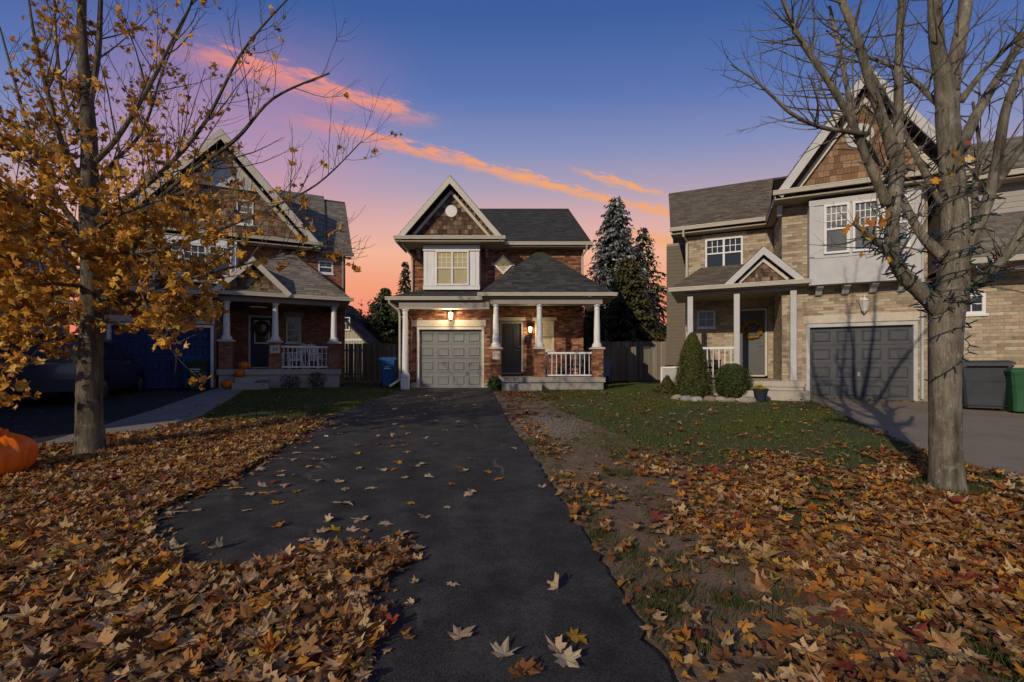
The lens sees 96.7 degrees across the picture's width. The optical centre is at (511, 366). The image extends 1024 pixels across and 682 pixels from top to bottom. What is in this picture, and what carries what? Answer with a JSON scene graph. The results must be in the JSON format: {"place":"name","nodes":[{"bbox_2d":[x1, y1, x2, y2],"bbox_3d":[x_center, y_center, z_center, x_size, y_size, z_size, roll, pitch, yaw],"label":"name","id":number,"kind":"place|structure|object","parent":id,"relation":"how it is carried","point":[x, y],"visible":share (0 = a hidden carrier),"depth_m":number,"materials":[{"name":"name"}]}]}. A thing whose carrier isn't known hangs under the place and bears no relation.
{"place":"outdoors","nodes":[
{"label":"outdoors","id":0,"kind":"place"},
{"bbox_2d":[0,388,213,451],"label":"driveway","id":1,"kind":"structure","parent":0,"point":[59,408],"depth_m":10.95,"materials":[{"name":"asphalt"}]},
{"bbox_2d":[0,333,145,401],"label":"parked minivan","id":2,"kind":"object","parent":1,"relation":"on","point":[123,368],"visible":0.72,"depth_m":11.47,"materials":[{"name":"paint"}]},
{"bbox_2d":[180,356,204,388],"bbox_3d":[-11.320,0.209,16.131,0.672,1.209,0.606,0,0,-24],"label":"wheeled bin","id":3,"kind":"object","parent":1,"relation":"on","point":[184,369],"visible":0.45,"depth_m":15.86,"materials":[{"name":"plastic"}]},
{"bbox_2d":[184,359,209,389],"bbox_3d":[-10.844,0.286,15.676,0.632,1.090,0.705,0,0,-24],"label":"wheeled bin","id":4,"kind":"object","parent":1,"relation":"on","point":[198,366],"visible":0.92,"depth_m":15.44,"materials":[{"name":"plastic"}]},
{"bbox_2d":[2,388,672,681],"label":"driveway","id":5,"kind":"structure","parent":0,"point":[507,546],"depth_m":3.68,"materials":[{"name":"asphalt"}]},
{"bbox_2d":[447,625,475,639],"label":"maple leaf","id":6,"kind":"object","parent":5,"relation":"on","point":[458,633],"visible":1,"depth_m":2.34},
{"bbox_2d":[490,636,519,659],"bbox_3d":[-0.037,1.356,2.177,0.140,0.042,0.138,0,0,-33],"label":"maple leaf","id":7,"kind":"object","parent":5,"relation":"on","point":[502,650],"visible":1,"depth_m":2.19,"materials":[{"name":"plant"}]},
{"bbox_2d":[520,661,543,674],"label":"maple leaf","id":8,"kind":"object","parent":5,"relation":"on","point":[536,665],"visible":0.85,"depth_m":2.08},
{"bbox_2d":[514,656,539,677],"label":"maple leaf","id":9,"kind":"object","parent":8,"relation":"on","point":[524,664],"visible":1,"depth_m":2.06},
{"bbox_2d":[545,635,566,653],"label":"maple leaf","id":10,"kind":"object","parent":5,"relation":"on","point":[558,643],"visible":0.98,"depth_m":2.23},
{"bbox_2d":[552,645,581,667],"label":"maple leaf","id":11,"kind":"object","parent":5,"relation":"on","point":[568,657],"visible":1,"depth_m":2.13,"materials":[{"name":"plant"}]},
{"bbox_2d":[566,627,587,644],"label":"maple leaf","id":12,"kind":"object","parent":5,"relation":"on","point":[574,635],"visible":1,"depth_m":2.31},
{"bbox_2d":[0,0,1023,334],"label":"sky","id":13,"kind":"structure","parent":0,"point":[577,106],"materials":[{"name":"blue"}]},
{"bbox_2d":[8,377,1023,681],"bbox_3d":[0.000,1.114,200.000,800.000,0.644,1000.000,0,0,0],"label":"ground","id":14,"kind":"structure","parent":0,"point":[796,517],"depth_m":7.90,"materials":[{"name":"plant"}]},
{"bbox_2d":[0,181,78,404],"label":"sided house","id":15,"kind":"structure","parent":14,"relation":"on","point":[47,394],"depth_m":13.44,"materials":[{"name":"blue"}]},
{"bbox_2d":[38,388,242,451],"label":"walkway","id":16,"kind":"structure","parent":14,"relation":"on","point":[178,412],"depth_m":10.19,"materials":[{"name":"concrete"}]},
{"bbox_2d":[0,0,401,455],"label":"maple tree","id":17,"kind":"object","parent":14,"relation":"on","point":[98,273],"visible":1,"depth_m":5.96,"materials":[{"name":"orange plant"}]},
{"bbox_2d":[102,128,353,389],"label":"gabled brick house","id":18,"kind":"structure","parent":14,"relation":"on","point":[298,304],"depth_m":18.03,"materials":[{"name":"brick"}]},
{"bbox_2d":[112,325,210,388],"bbox_3d":[-12.235,-0.318,15.975,2.850,2.157,0.080,0,0,-24],"label":"garage door","id":19,"kind":"structure","parent":18,"relation":"in","point":[158,372],"depth_m":15.98,"materials":[{"name":"metal"}]},
{"bbox_2d":[182,243,206,272],"bbox_3d":[-11.959,-4.035,17.155,0.750,1.170,0.120,0,0,-24],"label":"window","id":20,"kind":"structure","parent":18,"relation":"in","point":[194,246],"depth_m":17.15,"materials":[{"name":"clear glass"}]},
{"bbox_2d":[208,246,231,276],"bbox_3d":[-11.212,-4.035,17.493,0.750,1.170,0.120,0,0,-24],"label":"window","id":21,"kind":"structure","parent":18,"relation":"in","point":[223,265],"depth_m":17.51,"materials":[{"name":"clear glass"}]},
{"bbox_2d":[251,317,271,366],"bbox_3d":[-10.488,-1.019,19.095,0.822,2.074,0.121,0,0,-24],"label":"door","id":22,"kind":"structure","parent":18,"relation":"in","point":[259,345],"depth_m":19.07,"materials":[{"name":"blue wood"}]},
{"bbox_2d":[285,316,301,343],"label":"window","id":23,"kind":"structure","parent":18,"relation":"in","point":[293,324],"depth_m":19.57,"materials":[{"name":"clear glass"}]},
{"bbox_2d":[282,343,306,368],"bbox_3d":[-8.848,-0.431,18.453,0.660,1.068,0.790,0,0,36],"label":"porch chair","id":24,"kind":"object","parent":18,"relation":"on","point":[300,353],"visible":0.81,"depth_m":18.50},
{"bbox_2d":[306,344,327,368],"bbox_3d":[-8.069,-0.431,18.883,0.790,1.068,0.660,0,0,26],"label":"porch chair","id":25,"kind":"object","parent":18,"relation":"on","point":[317,356],"visible":0.8,"depth_m":18.91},
{"bbox_2d":[318,261,333,274],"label":"window","id":26,"kind":"structure","parent":18,"relation":"in","point":[324,267],"depth_m":19.93,"materials":[{"name":"clear glass"}]},
{"bbox_2d":[278,375,301,387],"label":"garden bush","id":27,"kind":"object","parent":14,"relation":"on","point":[289,383],"visible":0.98,"depth_m":16.77,"materials":[{"name":"green plant"}]},
{"bbox_2d":[180,382,404,426],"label":"grass","id":28,"kind":"structure","parent":14,"relation":"on","point":[275,391],"depth_m":12.83,"materials":[{"name":"plant"}]},
{"bbox_2d":[307,371,327,387],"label":"garden bush","id":29,"kind":"object","parent":14,"relation":"on","point":[316,380],"visible":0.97,"depth_m":17.16,"materials":[{"name":"green plant"}]},
{"bbox_2d":[345,305,387,376],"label":"house","id":30,"kind":"structure","parent":14,"relation":"on","point":[356,332],"depth_m":36.85,"materials":[{"name":"concrete"}]},
{"bbox_2d":[348,299,385,348],"bbox_3d":[-13.312,-2.553,39.966,4.431,6.775,3.450,0,0,-39],"label":"garden tree","id":31,"kind":"object","parent":14,"relation":"on","point":[367,323],"visible":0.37,"depth_m":39.92,"materials":[{"name":"green plant"}]},
{"bbox_2d":[344,343,401,382],"bbox_3d":[-6.888,-0.176,22.829,5.515,2.012,0.163,0,0,0],"label":"wooden fence","id":32,"kind":"object","parent":14,"relation":"on","point":[362,362],"visible":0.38,"depth_m":22.75,"materials":[{"name":"brown wood"}]},
{"bbox_2d":[362,287,402,344],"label":"pine tree","id":33,"kind":"object","parent":14,"relation":"on","point":[388,314],"visible":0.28,"depth_m":42.30,"materials":[{"name":"green plant"}]},
{"bbox_2d":[379,357,397,386],"bbox_3d":[-4.725,0.216,17.432,0.672,1.149,0.745,0,0,-8],"label":"wheeled bin","id":34,"kind":"object","parent":14,"relation":"on","point":[388,365],"visible":0.91,"depth_m":17.14,"materials":[{"name":"plastic"}]},
{"bbox_2d":[395,261,410,334],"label":"pine tree","id":35,"kind":"object","parent":14,"relation":"on","point":[403,282],"visible":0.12,"depth_m":49.70,"materials":[{"name":"green plant"}]},
{"bbox_2d":[486,374,501,390],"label":"leafy plant","id":36,"kind":"object","parent":14,"relation":"on","point":[496,385],"visible":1,"depth_m":15.92,"materials":[{"name":"green plant"}]},
{"bbox_2d":[385,175,617,390],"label":"brick house","id":37,"kind":"structure","parent":14,"relation":"on","point":[501,293],"depth_m":17.45,"materials":[{"name":"brick"}]},
{"bbox_2d":[420,330,481,386],"bbox_3d":[-2.275,-0.303,16.930,2.310,2.127,0.080,0,0,0],"label":"garage door","id":38,"kind":"structure","parent":37,"relation":"in","point":[433,343],"depth_m":16.92,"materials":[{"name":"metal"}]},
{"bbox_2d":[435,250,468,284],"bbox_3d":[-2.325,-3.835,17.710,1.290,1.350,0.120,0,0,0],"label":"window","id":39,"kind":"structure","parent":37,"relation":"in","point":[451,266],"depth_m":17.72,"materials":[{"name":"glass"}]},
{"bbox_2d":[492,255,514,273],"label":"window","id":40,"kind":"structure","parent":37,"relation":"in","point":[502,264],"depth_m":18.55,"materials":[{"name":"glass"}]},
{"bbox_2d":[502,324,520,372],"bbox_3d":[-0.025,-0.754,18.660,0.802,2.024,0.121,0,0,0],"label":"door","id":41,"kind":"structure","parent":37,"relation":"in","point":[511,333],"depth_m":18.66,"materials":[{"name":"metal"}]},
{"bbox_2d":[535,321,554,351],"bbox_3d":[1.335,-1.230,18.640,0.850,1.280,0.160,0,0,0],"label":"window","id":42,"kind":"structure","parent":37,"relation":"in","point":[547,326],"depth_m":18.67,"materials":[{"name":"glass"}]},
{"bbox_2d":[566,349,583,376],"bbox_3d":[2.452,-0.151,17.618,0.600,1.068,0.790,0,0,25],"label":"porch chair","id":43,"kind":"object","parent":37,"relation":"on","point":[577,363],"visible":0.77,"depth_m":17.70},
{"bbox_2d":[0,387,1023,681],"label":"leaf litter","id":44,"kind":"object","parent":14,"relation":"on","point":[78,499],"visible":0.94,"depth_m":3.13,"materials":[{"name":"brown plant"}]},
{"bbox_2d":[0,427,38,475],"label":"pumpkin bag","id":45,"kind":"object","parent":44,"relation":"on","point":[19,452],"visible":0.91,"depth_m":5.26,"materials":[{"name":"orange plastic"}]},
{"bbox_2d":[3,601,36,619],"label":"maple leaf","id":46,"kind":"object","parent":44,"relation":"on","point":[26,610],"visible":0.98,"depth_m":2.42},
{"bbox_2d":[9,627,36,642],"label":"maple leaf","id":47,"kind":"object","parent":44,"relation":"on","point":[25,638],"visible":0.93,"depth_m":2.19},
{"bbox_2d":[22,637,52,656],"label":"maple leaf","id":48,"kind":"object","parent":44,"relation":"on","point":[30,650],"visible":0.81,"depth_m":2.11,"materials":[{"name":"plant"}]},
{"bbox_2d":[39,598,69,617],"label":"maple leaf","id":49,"kind":"object","parent":44,"relation":"on","point":[54,608],"visible":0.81,"depth_m":2.43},
{"bbox_2d":[72,542,103,554],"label":"maple leaf","id":50,"kind":"object","parent":44,"relation":"on","point":[89,549],"visible":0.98,"depth_m":3.22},
{"bbox_2d":[75,627,118,650],"bbox_3d":[-1.956,1.290,2.138,0.149,0.066,0.137,0,0,6],"label":"maple leaf","id":51,"kind":"object","parent":44,"relation":"on","point":[101,641],"visible":1,"depth_m":2.16,"materials":[{"name":"plant"}]},
{"bbox_2d":[86,616,115,629],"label":"maple leaf","id":52,"kind":"object","parent":44,"relation":"on","point":[100,625],"visible":0.81,"depth_m":2.32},
{"bbox_2d":[97,575,131,595],"bbox_3d":[-2.323,1.280,2.638,0.162,0.084,0.142,0,0,-7],"label":"maple leaf","id":53,"kind":"object","parent":44,"relation":"on","point":[115,587],"visible":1,"depth_m":2.67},
{"bbox_2d":[122,638,149,660],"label":"maple leaf","id":54,"kind":"object","parent":44,"relation":"on","point":[136,643],"visible":0.88,"depth_m":2.11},
{"bbox_2d":[139,569,168,590],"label":"maple leaf","id":55,"kind":"object","parent":44,"relation":"on","point":[157,583],"visible":1,"depth_m":2.70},
{"bbox_2d":[146,631,176,648],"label":"maple leaf","id":56,"kind":"object","parent":44,"relation":"on","point":[167,642],"visible":1,"depth_m":2.16,"materials":[{"name":"plant"}]},
{"bbox_2d":[173,631,203,647],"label":"maple leaf","id":57,"kind":"object","parent":44,"relation":"on","point":[191,637],"visible":0.85,"depth_m":2.22,"materials":[{"name":"plant"}]},
{"bbox_2d":[193,606,218,630],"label":"maple leaf","id":58,"kind":"object","parent":44,"relation":"on","point":[209,618],"visible":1,"depth_m":2.32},
{"bbox_2d":[203,609,236,628],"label":"maple leaf","id":59,"kind":"object","parent":44,"relation":"on","point":[229,623],"visible":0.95,"depth_m":2.33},
{"bbox_2d":[210,626,239,639],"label":"maple leaf","id":60,"kind":"object","parent":44,"relation":"on","point":[227,631],"visible":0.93,"depth_m":2.27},
{"bbox_2d":[236,603,262,626],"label":"maple leaf","id":61,"kind":"object","parent":44,"relation":"on","point":[245,617],"visible":0.9,"depth_m":2.38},
{"bbox_2d":[244,624,270,636],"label":"maple leaf","id":62,"kind":"object","parent":44,"relation":"on","point":[263,631],"visible":1,"depth_m":2.26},
{"bbox_2d":[252,626,280,647],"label":"maple leaf","id":63,"kind":"object","parent":44,"relation":"on","point":[268,637],"visible":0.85,"depth_m":2.17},
{"bbox_2d":[262,608,282,626],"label":"maple leaf","id":64,"kind":"object","parent":44,"relation":"on","point":[270,618],"visible":0.95,"depth_m":2.33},
{"bbox_2d":[282,637,305,650],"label":"maple leaf","id":65,"kind":"object","parent":44,"relation":"on","point":[294,645],"visible":0.98,"depth_m":2.16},
{"bbox_2d":[285,631,321,658],"bbox_3d":[-0.970,1.306,2.127,0.206,0.044,0.157,-10,7,12],"label":"maple leaf","id":66,"kind":"object","parent":44,"relation":"on","point":[305,647],"visible":0.98,"depth_m":2.13,"materials":[{"name":"plant"}]},
{"bbox_2d":[311,605,336,620],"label":"maple leaf","id":67,"kind":"object","parent":44,"relation":"on","point":[328,615],"visible":1,"depth_m":2.40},
{"bbox_2d":[338,612,362,631],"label":"maple leaf","id":68,"kind":"object","parent":44,"relation":"on","point":[346,624],"visible":0.9,"depth_m":2.32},
{"bbox_2d":[337,596,363,615],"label":"maple leaf","id":69,"kind":"object","parent":44,"relation":"on","point":[342,610],"visible":0.83,"depth_m":2.46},
{"bbox_2d":[377,613,398,625],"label":"maple leaf","id":70,"kind":"object","parent":44,"relation":"on","point":[390,619],"visible":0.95,"depth_m":2.41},
{"bbox_2d":[759,540,782,557],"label":"maple leaf","id":71,"kind":"object","parent":44,"relation":"on","point":[767,551],"visible":0.95,"depth_m":3.15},
{"bbox_2d":[790,637,827,654],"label":"maple leaf","id":72,"kind":"object","parent":44,"relation":"on","point":[812,648],"visible":0.98,"depth_m":2.14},
{"bbox_2d":[806,651,841,665],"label":"maple leaf","id":73,"kind":"object","parent":44,"relation":"on","point":[823,660],"visible":0.93,"depth_m":2.08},
{"bbox_2d":[843,651,874,681],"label":"maple leaf","id":74,"kind":"object","parent":44,"relation":"on","point":[864,671],"visible":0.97,"depth_m":2.02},
{"bbox_2d":[864,599,887,613],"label":"maple leaf","id":75,"kind":"object","parent":44,"relation":"on","point":[872,608],"visible":1,"depth_m":2.50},
{"bbox_2d":[863,635,891,651],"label":"maple leaf","id":76,"kind":"object","parent":44,"relation":"on","point":[878,647],"visible":1,"depth_m":2.17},
{"bbox_2d":[865,632,901,657],"bbox_3d":[1.803,1.361,2.209,0.119,0.078,0.114,0,0,10],"label":"maple leaf","id":77,"kind":"object","parent":44,"relation":"on","point":[893,648],"visible":0.73,"depth_m":2.18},
{"bbox_2d":[897,619,927,640],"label":"maple leaf","id":78,"kind":"object","parent":44,"relation":"on","point":[923,627],"visible":1,"depth_m":2.26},
{"bbox_2d":[927,628,963,660],"bbox_3d":[2.079,1.340,2.183,0.151,0.030,0.184,-1,22,1],"label":"maple leaf","id":79,"kind":"object","parent":44,"relation":"on","point":[942,643],"visible":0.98,"depth_m":2.20,"materials":[{"name":"plant"}]},
{"bbox_2d":[933,627,964,648],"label":"maple leaf","id":80,"kind":"object","parent":44,"relation":"on","point":[955,639],"visible":1,"depth_m":2.20,"materials":[{"name":"plant"}]},
{"bbox_2d":[583,320,590,374],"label":"garden bush","id":81,"kind":"object","parent":14,"relation":"on","point":[585,340],"visible":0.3,"depth_m":22.44,"materials":[{"name":"green plant"}]},
{"bbox_2d":[583,306,614,346],"bbox_3d":[5.197,-1.564,29.294,3.745,5.596,3.626,0,0,0],"label":"cedar tree","id":82,"kind":"object","parent":14,"relation":"on","point":[605,334],"visible":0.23,"depth_m":28.96,"materials":[{"name":"green plant"}]},
{"bbox_2d":[603,360,612,383],"bbox_3d":[4.117,0.236,20.233,0.622,1.090,0.705,0,0,-5],"label":"wheeled bin","id":83,"kind":"object","parent":14,"relation":"on","point":[607,366],"visible":0.53,"depth_m":19.95,"materials":[{"name":"plastic"}]},
{"bbox_2d":[584,347,635,381],"bbox_3d":[4.790,-0.100,23.629,3.270,1.860,0.162,0,0,0],"label":"wooden fence","id":84,"kind":"object","parent":14,"relation":"on","point":[629,372],"visible":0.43,"depth_m":23.55,"materials":[{"name":"brown wood"}]},
{"bbox_2d":[583,196,662,355],"bbox_3d":[7.997,-5.833,36.197,8.602,15.145,8.187,0,0,-24],"label":"blue spruce","id":85,"kind":"object","parent":14,"relation":"on","point":[615,223],"visible":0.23,"depth_m":35.44,"materials":[{"name":"green plant"}]},
{"bbox_2d":[593,341,666,380],"bbox_3d":[7.400,-0.303,25.429,5.690,2.265,0.163,0,0,0],"label":"wooden fence","id":86,"kind":"object","parent":14,"relation":"on","point":[649,362],"visible":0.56,"depth_m":25.35,"materials":[{"name":"brown wood"}]},
{"bbox_2d":[601,256,666,360],"bbox_3d":[7.713,-2.981,30.915,6.733,8.991,6.683,0,0,0],"label":"cedar tree","id":87,"kind":"object","parent":14,"relation":"on","point":[628,308],"visible":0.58,"depth_m":30.21,"materials":[{"name":"green plant"}]},
{"bbox_2d":[633,227,666,337],"bbox_3d":[11.065,-4.954,38.696,8.415,13.860,7.577,0,0,0],"label":"dark spruce","id":88,"kind":"object","parent":14,"relation":"on","point":[658,289],"visible":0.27,"depth_m":38.58,"materials":[{"name":"green plant"}]},
{"bbox_2d":[651,375,676,393],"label":"shrub","id":89,"kind":"object","parent":14,"relation":"on","point":[665,385],"visible":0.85,"depth_m":15.01,"materials":[{"name":"green plant"}]},
{"bbox_2d":[661,365,677,382],"bbox_3d":[6.350,0.375,18.200,0.840,0.880,0.760,0,0,24],"label":"air conditioner","id":90,"kind":"object","parent":14,"relation":"on","point":[670,370],"visible":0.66,"depth_m":17.93,"materials":[{"name":"metal"}]},
{"bbox_2d":[671,332,715,396],"bbox_3d":[5.604,-0.075,14.123,1.316,2.043,1.337,0,0,0],"label":"conical shrub","id":91,"kind":"object","parent":14,"relation":"on","point":[691,378],"visible":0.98,"depth_m":13.83,"materials":[{"name":"green plant"}]},
{"bbox_2d":[712,363,752,396],"bbox_3d":[6.651,0.416,13.822,1.245,1.089,1.216,0,0,0],"label":"round shrub","id":92,"kind":"object","parent":14,"relation":"on","point":[731,379],"visible":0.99,"depth_m":13.52,"materials":[{"name":"green plant"}]},
{"bbox_2d":[493,392,1016,681],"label":"dirt strip","id":93,"kind":"object","parent":14,"relation":"on","point":[624,512],"visible":0.5,"depth_m":3.09,"materials":[{"name":"soil"}]},
{"bbox_2d":[31,436,1023,681],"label":"grass tufts","id":94,"kind":"object","parent":93,"relation":"on","point":[1008,663],"visible":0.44,"depth_m":2.80,"materials":[{"name":"plant"}]},
{"bbox_2d":[510,404,618,469],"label":"gravel","id":95,"kind":"structure","parent":93,"relation":"on","point":[550,424],"depth_m":8.71,"materials":[{"name":"gravel"}]},
{"bbox_2d":[752,384,768,400],"bbox_3d":[6.929,0.713,12.710,0.446,0.501,0.420,0,0,0],"label":"flower pot","id":96,"kind":"object","parent":14,"relation":"on","point":[760,391],"visible":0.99,"depth_m":12.59,"materials":[{"name":"plastic"}]},
{"bbox_2d":[667,66,982,401],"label":"tan brick house","id":97,"kind":"structure","parent":14,"relation":"on","point":[838,322],"depth_m":13.57,"materials":[{"name":"beige"}]},
{"bbox_2d":[696,310,715,329],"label":"window","id":98,"kind":"structure","parent":97,"relation":"in","point":[705,319],"depth_m":16.87,"materials":[{"name":"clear glass"}]},
{"bbox_2d":[705,236,742,266],"bbox_3d":[7.741,-4.155,16.640,1.240,1.090,0.120,0,0,24],"label":"window","id":99,"kind":"structure","parent":97,"relation":"in","point":[725,251],"depth_m":16.61,"materials":[{"name":"white glass"}]},
{"bbox_2d":[740,310,764,374],"bbox_3d":[8.587,-0.849,16.292,0.802,2.294,0.121,0,0,24],"label":"door","id":100,"kind":"structure","parent":97,"relation":"in","point":[752,352],"depth_m":16.28,"materials":[{"name":"wood"}]},
{"bbox_2d":[741,320,762,339],"bbox_3d":[8.536,-1.312,16.211,0.708,0.710,0.236,0,0,24],"label":"wreath","id":101,"kind":"object","parent":100,"relation":"attached to","point":[745,325],"depth_m":16.19,"materials":[{"name":"yellow plant"}]},
{"bbox_2d":[824,202,849,254],"bbox_3d":[9.233,-3.925,12.960,0.600,1.410,0.120,0,0,24],"label":"window","id":102,"kind":"structure","parent":97,"relation":"in","point":[836,220],"depth_m":12.95,"materials":[{"name":"clear glass"}]},
{"bbox_2d":[810,325,911,399],"bbox_3d":[10.097,-0.108,13.268,2.440,2.117,0.080,0,0,24],"label":"garage door","id":103,"kind":"structure","parent":97,"relation":"in","point":[839,353],"depth_m":13.22,"materials":[{"name":"metal"}]},
{"bbox_2d":[852,199,878,251],"bbox_3d":[9.845,-3.925,12.685,0.600,1.410,0.120,0,0,24],"label":"window","id":104,"kind":"structure","parent":97,"relation":"in","point":[855,233],"depth_m":12.70,"materials":[{"name":"clear glass"}]},
{"bbox_2d":[882,194,909,247],"bbox_3d":[10.456,-3.925,12.411,0.600,1.410,0.120,0,0,24],"label":"window","id":105,"kind":"structure","parent":97,"relation":"in","point":[905,221],"depth_m":12.33,"materials":[{"name":"clear glass"}]},
{"bbox_2d":[705,0,1023,493],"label":"bare tree","id":106,"kind":"object","parent":14,"relation":"on","point":[946,466],"visible":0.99,"depth_m":4.81,"materials":[{"name":"brown plant"}]},
{"bbox_2d":[855,141,1010,381],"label":"string lights","id":107,"kind":"object","parent":106,"relation":"attached to","point":[978,271],"visible":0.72,"depth_m":4.79,"materials":[{"name":"brown metal"}]},
{"bbox_2d":[925,135,1023,408],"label":"corner house","id":108,"kind":"structure","parent":14,"relation":"on","point":[996,331],"depth_m":11.60,"materials":[{"name":"brick"}]},
{"bbox_2d":[966,293,988,316],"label":"window","id":109,"kind":"structure","parent":108,"relation":"in","point":[979,309],"depth_m":11.68,"materials":[{"name":"clear glass"}]},
{"bbox_2d":[703,349,720,378],"bbox_3d":[6.803,-0.093,15.672,0.600,1.053,0.790,0,0,9],"label":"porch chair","id":110,"kind":"object","parent":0,"point":[710,361],"visible":0.36,"depth_m":15.88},
{"bbox_2d":[810,397,1023,480],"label":"driveway","id":111,"kind":"structure","parent":0,"point":[993,438],"depth_m":8.72,"materials":[{"name":"concrete"}]},
{"bbox_2d":[962,360,1015,411],"bbox_3d":[11.263,0.448,10.922,0.992,1.189,0.906,0,0,32],"label":"wheeled bin","id":112,"kind":"object","parent":111,"relation":"on","point":[983,383],"visible":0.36,"depth_m":10.67,"materials":[{"name":"plastic"}]},
{"bbox_2d":[995,368,1023,411],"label":"wheeled bin","id":113,"kind":"object","parent":111,"relation":"on","point":[1014,398],"visible":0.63,"depth_m":10.24,"materials":[{"name":"plastic"}]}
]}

